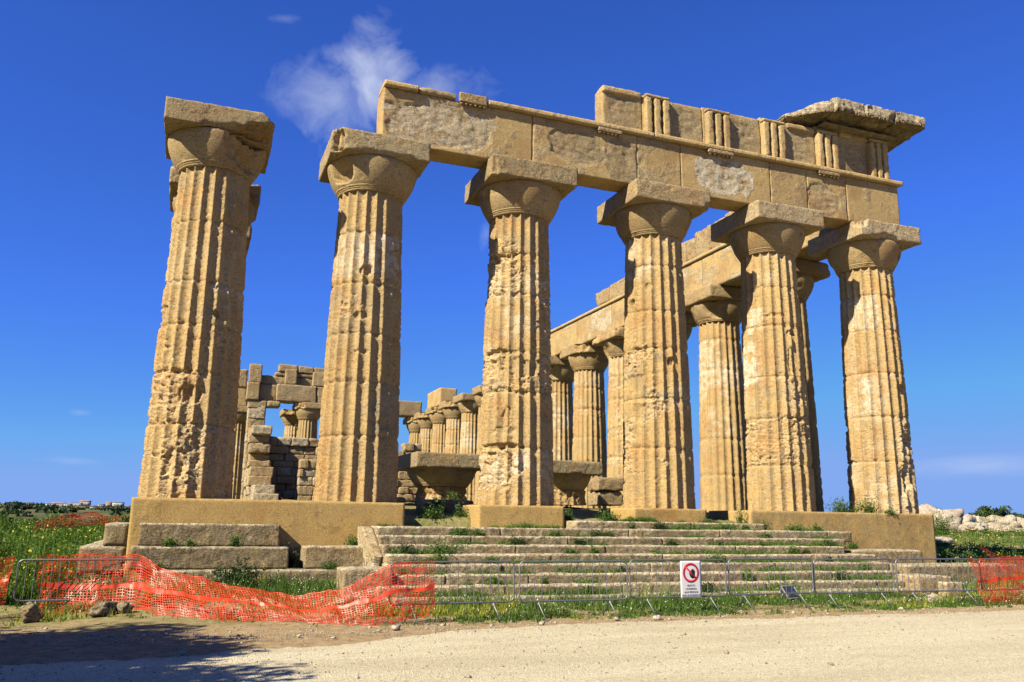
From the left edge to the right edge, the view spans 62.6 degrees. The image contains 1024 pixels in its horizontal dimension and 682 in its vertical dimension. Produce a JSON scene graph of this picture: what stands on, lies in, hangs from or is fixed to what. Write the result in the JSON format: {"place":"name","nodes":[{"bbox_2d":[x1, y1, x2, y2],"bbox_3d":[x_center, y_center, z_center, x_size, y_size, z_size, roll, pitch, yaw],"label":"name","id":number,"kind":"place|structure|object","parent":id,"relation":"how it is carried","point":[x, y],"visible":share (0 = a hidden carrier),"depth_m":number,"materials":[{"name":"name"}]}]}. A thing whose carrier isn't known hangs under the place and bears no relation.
{"place":"outdoors","nodes":[
{"label":"outdoors","id":0,"kind":"place"},
{"bbox_2d":[169,166,260,227],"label":"fluted column","id":1,"kind":"structure","parent":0,"point":[254,197],"depth_m":27.59,"materials":[{"name":"stone"}]},
{"bbox_2d":[282,499,736,526],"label":"temple floor","id":2,"kind":"structure","parent":0,"point":[579,514],"depth_m":24.66,"materials":[{"name":"stone"}]},
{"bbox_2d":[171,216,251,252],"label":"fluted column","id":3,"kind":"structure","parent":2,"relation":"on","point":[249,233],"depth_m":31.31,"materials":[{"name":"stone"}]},
{"bbox_2d":[232,406,246,498],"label":"fluted column","id":4,"kind":"structure","parent":2,"relation":"on","point":[240,428],"depth_m":82.88,"materials":[{"name":"stone"}]},
{"bbox_2d":[237,388,246,405],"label":"beam block","id":5,"kind":"structure","parent":4,"relation":"on","point":[241,398],"depth_m":83.91,"materials":[{"name":"stone"}]},
{"bbox_2d":[240,405,265,498],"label":"stone pillar","id":6,"kind":"structure","parent":2,"relation":"on","point":[255,416],"depth_m":78.48,"materials":[{"name":"stone"}]},
{"bbox_2d":[243,425,278,499],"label":"ruined wall","id":7,"kind":"structure","parent":2,"relation":"on","point":[258,471],"depth_m":63.65,"materials":[{"name":"stone"}]},
{"bbox_2d":[279,409,297,498],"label":"fluted column","id":8,"kind":"structure","parent":2,"relation":"on","point":[289,420],"depth_m":85.12,"materials":[{"name":"stone"}]},
{"bbox_2d":[292,402,320,438],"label":"fluted column","id":9,"kind":"structure","parent":2,"relation":"on","point":[307,415],"depth_m":80.04,"materials":[{"name":"stone"}]},
{"bbox_2d":[239,364,323,408],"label":"entablature","id":10,"kind":"structure","parent":9,"relation":"on","point":[288,384],"depth_m":80.12,"materials":[{"name":"stone"}]},
{"bbox_2d":[296,459,316,499],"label":"ruined wall","id":11,"kind":"structure","parent":2,"relation":"on","point":[306,473],"depth_m":64.95,"materials":[{"name":"stone"}]},
{"bbox_2d":[269,436,421,502],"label":"ruined wall","id":12,"kind":"structure","parent":2,"relation":"on","point":[286,454],"depth_m":68.59,"materials":[{"name":"stone"}]},
{"bbox_2d":[403,417,419,443],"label":"fluted column","id":13,"kind":"structure","parent":2,"relation":"on","point":[412,425],"depth_m":89.67,"materials":[{"name":"stone"}]},
{"bbox_2d":[399,400,421,417],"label":"beam block","id":14,"kind":"structure","parent":13,"relation":"on","point":[409,409],"depth_m":89.85,"materials":[{"name":"stone"}]},
{"bbox_2d":[413,412,432,451],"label":"fluted column","id":15,"kind":"structure","parent":2,"relation":"on","point":[425,424],"depth_m":85.38,"materials":[{"name":"stone"}]},
{"bbox_2d":[416,497,450,518],"bbox_3d":[-2.329,4.635,23.373,1.205,0.640,1.008,5,-13,-20],"label":"weed plant","id":16,"kind":"object","parent":2,"relation":"on","point":[431,514],"visible":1,"depth_m":23.30,"materials":[{"name":"green plant"}]},
{"bbox_2d":[425,407,445,452],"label":"fluted column","id":17,"kind":"structure","parent":2,"relation":"on","point":[437,417],"depth_m":81.13,"materials":[{"name":"stone"}]},
{"bbox_2d":[397,451,479,503],"bbox_3d":[-2.646,5.217,31.635,2.821,1.844,2.823,6,-13,-21],"label":"fallen capital","id":18,"kind":"object","parent":2,"relation":"on","point":[434,475],"visible":0.9,"depth_m":30.67,"materials":[{"name":"stone"}]},
{"bbox_2d":[426,493,450,511],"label":"weed plant","id":19,"kind":"object","parent":2,"relation":"on","point":[437,503],"visible":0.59,"depth_m":25.14,"materials":[{"name":"green plant"}]},
{"bbox_2d":[416,499,472,514],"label":"stone block","id":20,"kind":"structure","parent":2,"relation":"on","point":[420,503],"depth_m":25.62,"materials":[{"name":"stone"}]},
{"bbox_2d":[438,401,461,452],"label":"fluted column","id":21,"kind":"structure","parent":2,"relation":"on","point":[452,413],"depth_m":76.89,"materials":[{"name":"stone"}]},
{"bbox_2d":[427,388,456,407],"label":"beam block","id":22,"kind":"structure","parent":21,"relation":"on","point":[437,397],"depth_m":81.06,"materials":[{"name":"stone"}]},
{"bbox_2d":[447,497,469,517],"bbox_3d":[-1.307,4.744,23.783,1.015,0.669,0.912,-2,-12,13],"label":"weed plant","id":23,"kind":"object","parent":2,"relation":"on","point":[462,512],"visible":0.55,"depth_m":23.69,"materials":[{"name":"green plant"}]},
{"bbox_2d":[453,393,478,503],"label":"fluted column","id":24,"kind":"structure","parent":2,"relation":"on","point":[467,406],"depth_m":72.53,"materials":[{"name":"stone"}]},
{"bbox_2d":[472,385,482,503],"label":"fluted column","id":25,"kind":"structure","parent":2,"relation":"on","point":[477,394],"depth_m":68.48,"materials":[{"name":"stone"}]},
{"bbox_2d":[454,504,563,527],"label":"column plinth","id":26,"kind":"structure","parent":2,"relation":"on","point":[482,515],"depth_m":23.31,"materials":[{"name":"stone"}]},
{"bbox_2d":[465,153,577,505],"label":"fluted column","id":27,"kind":"structure","parent":26,"relation":"on","point":[517,200],"depth_m":25.07,"materials":[{"name":"stone"}]},
{"bbox_2d":[549,355,573,506],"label":"fluted column","id":28,"kind":"structure","parent":2,"relation":"on","point":[562,374],"depth_m":55.51,"materials":[{"name":"stone"}]},
{"bbox_2d":[553,460,602,505],"bbox_3d":[2.158,5.997,35.434,2.523,1.784,2.527,6,-13,-23],"label":"fallen capital","id":29,"kind":"object","parent":2,"relation":"on","point":[571,478],"visible":0.59,"depth_m":34.50,"materials":[{"name":"stone"}]},
{"bbox_2d":[560,343,608,507],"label":"fluted column","id":30,"kind":"structure","parent":2,"relation":"on","point":[589,362],"depth_m":51.32,"materials":[{"name":"stone"}]},
{"bbox_2d":[587,491,622,505],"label":"stone block","id":31,"kind":"structure","parent":2,"relation":"on","point":[606,498],"depth_m":38.06,"materials":[{"name":"stone"}]},
{"bbox_2d":[588,476,623,491],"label":"stone block","id":32,"kind":"structure","parent":31,"relation":"on","point":[596,484],"depth_m":38.06,"materials":[{"name":"stone"}]},
{"bbox_2d":[592,327,624,507],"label":"fluted column","id":33,"kind":"structure","parent":2,"relation":"on","point":[611,342],"depth_m":47.08,"materials":[{"name":"stone"}]},
{"bbox_2d":[599,508,706,522],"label":"column plinth","id":34,"kind":"structure","parent":2,"relation":"on","point":[678,515],"depth_m":25.06,"materials":[{"name":"stone"}]},
{"bbox_2d":[597,178,710,508],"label":"fluted column","id":35,"kind":"structure","parent":34,"relation":"on","point":[650,221],"depth_m":26.76,"materials":[{"name":"stone"}]},
{"bbox_2d":[376,79,925,228],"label":"front entablature","id":36,"kind":"structure","parent":35,"relation":"on","point":[829,159],"depth_m":28.40,"materials":[{"name":"stone"}]},
{"bbox_2d":[685,311,696,340],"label":"fluted column","id":37,"kind":"structure","parent":2,"relation":"on","point":[690,322],"depth_m":43.31,"materials":[{"name":"stone"}]},
{"bbox_2d":[684,283,745,511],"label":"fluted column","id":38,"kind":"structure","parent":2,"relation":"on","point":[715,310],"depth_m":38.34,"materials":[{"name":"stone"}]},
{"bbox_2d":[550,211,833,355],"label":"side entablature","id":39,"kind":"structure","parent":38,"relation":"on","point":[706,260],"depth_m":41.22,"materials":[{"name":"stone"}]},
{"bbox_2d":[795,258,830,511],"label":"fluted column","id":40,"kind":"structure","parent":2,"relation":"on","point":[809,273],"depth_m":34.45,"materials":[{"name":"stone"}]},
{"bbox_2d":[0,604,1023,681],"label":"gravel path","id":41,"kind":"structure","parent":0,"point":[895,665],"depth_m":11.42,"materials":[{"name":"gravel"}]},
{"bbox_2d":[0,504,1023,664],"bbox_3d":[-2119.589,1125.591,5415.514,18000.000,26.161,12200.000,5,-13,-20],"label":"ground","id":42,"kind":"structure","parent":0,"point":[87,651],"depth_m":14.12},
{"bbox_2d":[21,601,40,623],"bbox_3d":[-8.575,4.873,15.009,0.271,0.435,0.344,-6,-14,29],"label":"boulder","id":43,"kind":"object","parent":42,"relation":"on","point":[30,613],"visible":0.86,"depth_m":14.94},
{"bbox_2d":[0,505,121,606],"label":"meadow grass","id":44,"kind":"structure","parent":42,"relation":"on","point":[20,539],"depth_m":21.87,"materials":[{"name":"plant"}]},
{"bbox_2d":[0,501,130,522],"bbox_3d":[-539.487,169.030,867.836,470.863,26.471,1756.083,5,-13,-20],"label":"woods","id":45,"kind":"object","parent":42,"relation":"on","point":[16,507],"visible":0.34,"depth_m":395.80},
{"bbox_2d":[13,559,143,604],"bbox_3d":[-8.124,4.658,15.832,2.167,1.094,0.567,6,-13,-22],"label":"crowd barrier","id":46,"kind":"object","parent":42,"relation":"on","point":[44,560],"visible":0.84,"depth_m":15.77,"materials":[{"name":"metal"}]},
{"bbox_2d":[0,555,14,604],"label":"safety netting","id":47,"kind":"object","parent":46,"relation":"attached to","point":[4,580],"visible":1,"depth_m":15.37,"materials":[{"name":"orange"}]},
{"bbox_2d":[37,553,434,625],"bbox_3d":[-5.130,4.542,15.367,7.497,1.188,0.909,-1,-12,10],"label":"safety netting","id":48,"kind":"object","parent":46,"relation":"attached to","point":[153,590],"visible":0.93,"depth_m":15.26,"materials":[{"name":"orange"}]},
{"bbox_2d":[35,512,129,531],"bbox_3d":[-19.729,8.428,39.193,0.384,0.932,6.696,-2,-12,11],"label":"safety netting","id":49,"kind":"object","parent":42,"relation":"on","point":[84,518],"visible":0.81,"depth_m":38.55,"materials":[{"name":"orange"}]},
{"bbox_2d":[77,540,126,572],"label":"platform block","id":50,"kind":"structure","parent":42,"relation":"on","point":[97,547],"depth_m":19.52,"materials":[{"name":"stone"}]},
{"bbox_2d":[103,522,128,545],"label":"platform block","id":51,"kind":"structure","parent":50,"relation":"on","point":[115,533],"depth_m":19.73,"materials":[{"name":"stone"}]},
{"bbox_2d":[88,601,117,616],"bbox_3d":[-7.372,4.861,15.213,0.303,0.312,0.554,-10,-16,42],"label":"boulder","id":52,"kind":"object","parent":42,"relation":"on","point":[99,608],"visible":0.91,"depth_m":15.13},
{"bbox_2d":[117,601,133,613],"bbox_3d":[-7.056,4.866,15.366,0.303,0.234,0.315,5,-13,-20],"label":"boulder","id":53,"kind":"object","parent":42,"relation":"on","point":[126,606],"visible":0.96,"depth_m":15.29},
{"bbox_2d":[209,556,265,588],"bbox_3d":[-6.082,5.162,18.547,1.238,0.936,1.042,3,-12,-10],"label":"dark bush","id":54,"kind":"object","parent":42,"relation":"on","point":[238,572],"visible":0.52,"depth_m":18.43,"materials":[{"name":"green plant"}]},
{"bbox_2d":[152,567,336,583],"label":"platform block","id":55,"kind":"structure","parent":42,"relation":"on","point":[311,572],"depth_m":19.41,"materials":[{"name":"stone"}]},
{"bbox_2d":[128,546,288,569],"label":"platform block","id":56,"kind":"structure","parent":55,"relation":"on","point":[210,557],"depth_m":19.45,"materials":[{"name":"stone"}]},
{"bbox_2d":[160,536,184,546],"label":"weed plant","id":57,"kind":"object","parent":56,"relation":"on","point":[169,543],"visible":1,"depth_m":19.41,"materials":[{"name":"green plant"}]},
{"bbox_2d":[138,523,279,546],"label":"platform block","id":58,"kind":"structure","parent":56,"relation":"on","point":[202,534],"depth_m":19.98,"materials":[{"name":"stone"}]},
{"bbox_2d":[228,533,247,546],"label":"weed plant","id":59,"kind":"object","parent":56,"relation":"on","point":[235,542],"visible":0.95,"depth_m":19.95,"materials":[{"name":"green plant"}]},
{"bbox_2d":[288,538,299,566],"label":"weed plant","id":60,"kind":"object","parent":55,"relation":"on","point":[291,561],"visible":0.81,"depth_m":20.67,"materials":[{"name":"green plant"}]},
{"bbox_2d":[299,545,362,568],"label":"platform block","id":61,"kind":"structure","parent":55,"relation":"on","point":[314,556],"depth_m":20.40,"materials":[{"name":"stone"}]},
{"bbox_2d":[320,560,342,569],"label":"weed plant","id":62,"kind":"object","parent":55,"relation":"on","point":[328,566],"visible":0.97,"depth_m":20.07,"materials":[{"name":"green plant"}]},
{"bbox_2d":[124,497,404,580],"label":"column base wall","id":63,"kind":"structure","parent":42,"relation":"on","point":[301,523],"depth_m":21.02,"materials":[{"name":"stone"}]},
{"bbox_2d":[137,96,274,498],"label":"fluted column","id":64,"kind":"structure","parent":63,"relation":"on","point":[218,155],"depth_m":21.93,"materials":[{"name":"stone"}]},
{"bbox_2d":[314,127,430,502],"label":"fluted column","id":65,"kind":"structure","parent":63,"relation":"on","point":[371,178],"depth_m":23.43,"materials":[{"name":"stone"}]},
{"bbox_2d":[336,566,393,603],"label":"stone block","id":66,"kind":"structure","parent":42,"relation":"on","point":[348,576],"depth_m":17.96,"materials":[{"name":"stone"}]},
{"bbox_2d":[388,561,516,624],"bbox_3d":[-1.044,4.581,15.382,2.490,1.094,0.567,6,-13,-24],"label":"crowd barrier","id":67,"kind":"object","parent":42,"relation":"on","point":[465,602],"visible":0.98,"depth_m":15.49,"materials":[{"name":"metal"}]},
{"bbox_2d":[519,560,629,621],"bbox_3d":[1.231,4.792,16.222,2.372,1.094,0.567,6,-13,-21],"label":"crowd barrier","id":68,"kind":"object","parent":42,"relation":"on","point":[585,561],"visible":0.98,"depth_m":16.28,"materials":[{"name":"metal"}]},
{"bbox_2d":[356,520,936,608],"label":"stone staircase","id":69,"kind":"structure","parent":42,"relation":"on","point":[624,543],"depth_m":21.34,"materials":[{"name":"stone"}]},
{"bbox_2d":[388,539,425,553],"bbox_3d":[-2.505,4.861,19.840,0.782,0.380,0.687,11,-16,-40],"label":"weed plant","id":70,"kind":"object","parent":69,"relation":"on","point":[401,548],"visible":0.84,"depth_m":19.79,"materials":[{"name":"green plant"}]},
{"bbox_2d":[415,534,465,554],"bbox_3d":[-1.764,4.881,20.165,1.348,0.497,1.034,0,-12,4],"label":"weed plant","id":71,"kind":"object","parent":69,"relation":"on","point":[436,548],"visible":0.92,"depth_m":20.03,"materials":[{"name":"green plant"}]},
{"bbox_2d":[429,551,451,563],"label":"weed plant","id":72,"kind":"object","parent":69,"relation":"on","point":[440,557],"visible":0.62,"depth_m":19.57,"materials":[{"name":"green plant"}]},
{"bbox_2d":[446,526,471,535],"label":"weed plant","id":73,"kind":"object","parent":69,"relation":"on","point":[459,531],"visible":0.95,"depth_m":21.29,"materials":[{"name":"green plant"}]},
{"bbox_2d":[507,533,528,544],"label":"weed plant","id":74,"kind":"object","parent":69,"relation":"on","point":[521,541],"visible":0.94,"depth_m":21.29,"materials":[{"name":"green plant"}]},
{"bbox_2d":[595,506,621,520],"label":"weed plant","id":75,"kind":"object","parent":69,"relation":"on","point":[606,517],"visible":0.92,"depth_m":24.66,"materials":[{"name":"green plant"}]},
{"bbox_2d":[650,520,670,529],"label":"weed plant","id":76,"kind":"object","parent":69,"relation":"on","point":[660,526],"visible":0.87,"depth_m":23.85,"materials":[{"name":"green plant"}]},
{"bbox_2d":[702,579,724,592],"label":"weed plant","id":77,"kind":"object","parent":69,"relation":"on","point":[704,587],"visible":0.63,"depth_m":20.38,"materials":[{"name":"green plant"}]},
{"bbox_2d":[741,570,756,580],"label":"weed plant","id":78,"kind":"object","parent":69,"relation":"on","point":[750,577],"visible":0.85,"depth_m":21.41,"materials":[{"name":"green plant"}]},
{"bbox_2d":[784,542,801,553],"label":"weed plant","id":79,"kind":"object","parent":69,"relation":"on","point":[793,551],"visible":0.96,"depth_m":23.64,"materials":[{"name":"green plant"}]},
{"bbox_2d":[781,521,809,530],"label":"weed plant","id":80,"kind":"object","parent":69,"relation":"on","point":[794,528],"visible":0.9,"depth_m":25.47,"materials":[{"name":"green plant"}]},
{"bbox_2d":[629,559,728,614],"bbox_3d":[3.433,5.015,17.186,2.394,1.094,0.567,6,-13,-22],"label":"crowd barrier","id":81,"kind":"object","parent":42,"relation":"on","point":[676,596],"visible":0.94,"depth_m":17.13,"materials":[{"name":"metal"}]},
{"bbox_2d":[680,561,701,597],"bbox_3d":[3.664,4.881,17.245,0.498,0.733,0.014,6,-13,-22],"label":"prohibition sign","id":82,"kind":"object","parent":81,"relation":"attached to","point":[690,575],"visible":1,"depth_m":17.24,"materials":[{"name":"white paint"}]},
{"bbox_2d":[728,558,814,612],"bbox_3d":[5.631,5.247,18.157,2.377,1.094,0.567,6,-13,-24],"label":"crowd barrier","id":83,"kind":"object","parent":42,"relation":"on","point":[775,593],"visible":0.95,"depth_m":18.16,"materials":[{"name":"metal"}]},
{"bbox_2d":[780,585,799,599],"bbox_3d":[6.612,6.005,20.024,0.606,0.370,0.286,11,-16,-40],"label":"floodlight","id":84,"kind":"object","parent":42,"relation":"on","point":[789,589],"visible":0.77,"depth_m":19.95,"materials":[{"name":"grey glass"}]},
{"bbox_2d":[709,510,937,562],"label":"column base wall","id":85,"kind":"structure","parent":42,"relation":"on","point":[888,531],"depth_m":27.50,"materials":[{"name":"stone"}]},
{"bbox_2d":[710,200,824,511],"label":"fluted column","id":86,"kind":"structure","parent":85,"relation":"on","point":[765,240],"depth_m":28.39,"materials":[{"name":"stone"}]},
{"bbox_2d":[827,497,857,512],"bbox_3d":[10.870,5.378,27.785,1.160,0.647,0.768,5,-13,-20],"label":"weed plant","id":87,"kind":"object","parent":85,"relation":"on","point":[842,508],"visible":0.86,"depth_m":27.71,"materials":[{"name":"green plant"}]},
{"bbox_2d":[808,219,921,513],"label":"fluted column","id":88,"kind":"structure","parent":85,"relation":"on","point":[862,257],"depth_m":29.96,"materials":[{"name":"stone"}]},
{"bbox_2d":[850,494,881,512],"bbox_3d":[11.823,5.455,28.153,1.216,0.677,0.925,0,-12,3],"label":"weed plant","id":89,"kind":"object","parent":85,"relation":"on","point":[868,509],"visible":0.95,"depth_m":28.01,"materials":[{"name":"green plant"}]},
{"bbox_2d":[813,558,895,608],"bbox_3d":[7.805,5.501,19.102,2.415,1.094,0.567,6,-13,-22],"label":"crowd barrier","id":90,"kind":"object","parent":42,"relation":"on","point":[881,592],"visible":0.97,"depth_m":19.13,"materials":[{"name":"metal"}]},
{"bbox_2d":[844,549,923,563],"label":"stone block","id":91,"kind":"structure","parent":42,"relation":"on","point":[893,555],"depth_m":25.73,"materials":[{"name":"stone"}]},
{"bbox_2d":[894,573,951,595],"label":"stone block","id":92,"kind":"structure","parent":42,"relation":"on","point":[921,582],"depth_m":22.52,"materials":[{"name":"stone"}]},
{"bbox_2d":[895,558,982,605],"bbox_3d":[10.152,5.715,19.953,2.590,1.094,0.567,5,-13,-19],"label":"crowd barrier","id":93,"kind":"object","parent":42,"relation":"on","point":[940,559],"visible":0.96,"depth_m":19.94,"materials":[{"name":"metal"}]},
{"bbox_2d":[919,503,963,532],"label":"boulder","id":94,"kind":"object","parent":42,"relation":"on","point":[956,515],"visible":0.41,"depth_m":54.82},
{"bbox_2d":[935,536,953,544],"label":"boulder","id":95,"kind":"object","parent":42,"relation":"on","point":[941,539],"visible":0.49,"depth_m":47.16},
{"bbox_2d":[933,506,956,534],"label":"shrub","id":96,"kind":"object","parent":42,"relation":"on","point":[941,525],"visible":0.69,"depth_m":52.75,"materials":[{"name":"green plant"}]},
{"bbox_2d":[937,582,963,596],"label":"stone block","id":97,"kind":"structure","parent":42,"relation":"on","point":[957,585],"depth_m":22.41,"materials":[{"name":"stone"}]},
{"bbox_2d":[890,563,1019,585],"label":"stone block","id":98,"kind":"structure","parent":42,"relation":"on","point":[942,567],"depth_m":24.95,"materials":[{"name":"stone"}]},
{"bbox_2d":[937,541,981,562],"bbox_3d":[15.365,7.739,29.941,2.468,1.298,2.786,-6,-14,29],"label":"shrub","id":99,"kind":"object","parent":42,"relation":"on","point":[946,561],"visible":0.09,"depth_m":29.71,"materials":[{"name":"green plant"}]},
{"bbox_2d":[953,546,979,562],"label":"shrub","id":100,"kind":"object","parent":42,"relation":"on","point":[967,556],"visible":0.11,"depth_m":30.80,"materials":[{"name":"green plant"}]},
{"bbox_2d":[958,521,988,533],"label":"boulder","id":101,"kind":"object","parent":42,"relation":"on","point":[976,527],"visible":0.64,"depth_m":52.99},
{"bbox_2d":[935,523,1023,571],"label":"meadow grass","id":102,"kind":"structure","parent":42,"relation":"on","point":[997,534],"depth_m":43.79,"materials":[{"name":"plant"}]},
{"bbox_2d":[968,505,1012,516],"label":"shrub","id":103,"kind":"object","parent":42,"relation":"on","point":[988,511],"visible":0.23,"depth_m":110.67,"materials":[{"name":"green plant"}]},
{"bbox_2d":[987,522,1013,532],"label":"boulder","id":104,"kind":"object","parent":42,"relation":"on","point":[997,526],"visible":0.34,"depth_m":54.80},
{"bbox_2d":[979,558,1023,603],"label":"crowd barrier","id":105,"kind":"object","parent":42,"relation":"on","point":[1009,559],"visible":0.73,"depth_m":20.73,"materials":[{"name":"metal"}]},
{"bbox_2d":[968,556,1023,604],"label":"safety netting","id":106,"kind":"object","parent":105,"relation":"attached to","point":[988,581],"visible":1,"depth_m":20.39,"materials":[{"name":"orange"}]},
{"bbox_2d":[981,546,1023,578],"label":"safety netting","id":107,"kind":"object","parent":42,"relation":"on","point":[991,553],"visible":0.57,"depth_m":24.42,"materials":[{"name":"orange"}]},
{"bbox_2d":[986,515,1021,527],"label":"boulder","id":108,"kind":"object","parent":42,"relation":"on","point":[1009,520],"visible":0.45,"depth_m":62.10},
{"bbox_2d":[0,0,1023,514],"label":"sky","id":109,"kind":"structure","parent":0,"point":[86,216],"materials":[{"name":"blue"}]},
{"bbox_2d":[1,515,1023,627],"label":"grass","id":110,"kind":"structure","parent":0,"point":[477,612],"depth_m":18.27,"materials":[{"name":"plant"}]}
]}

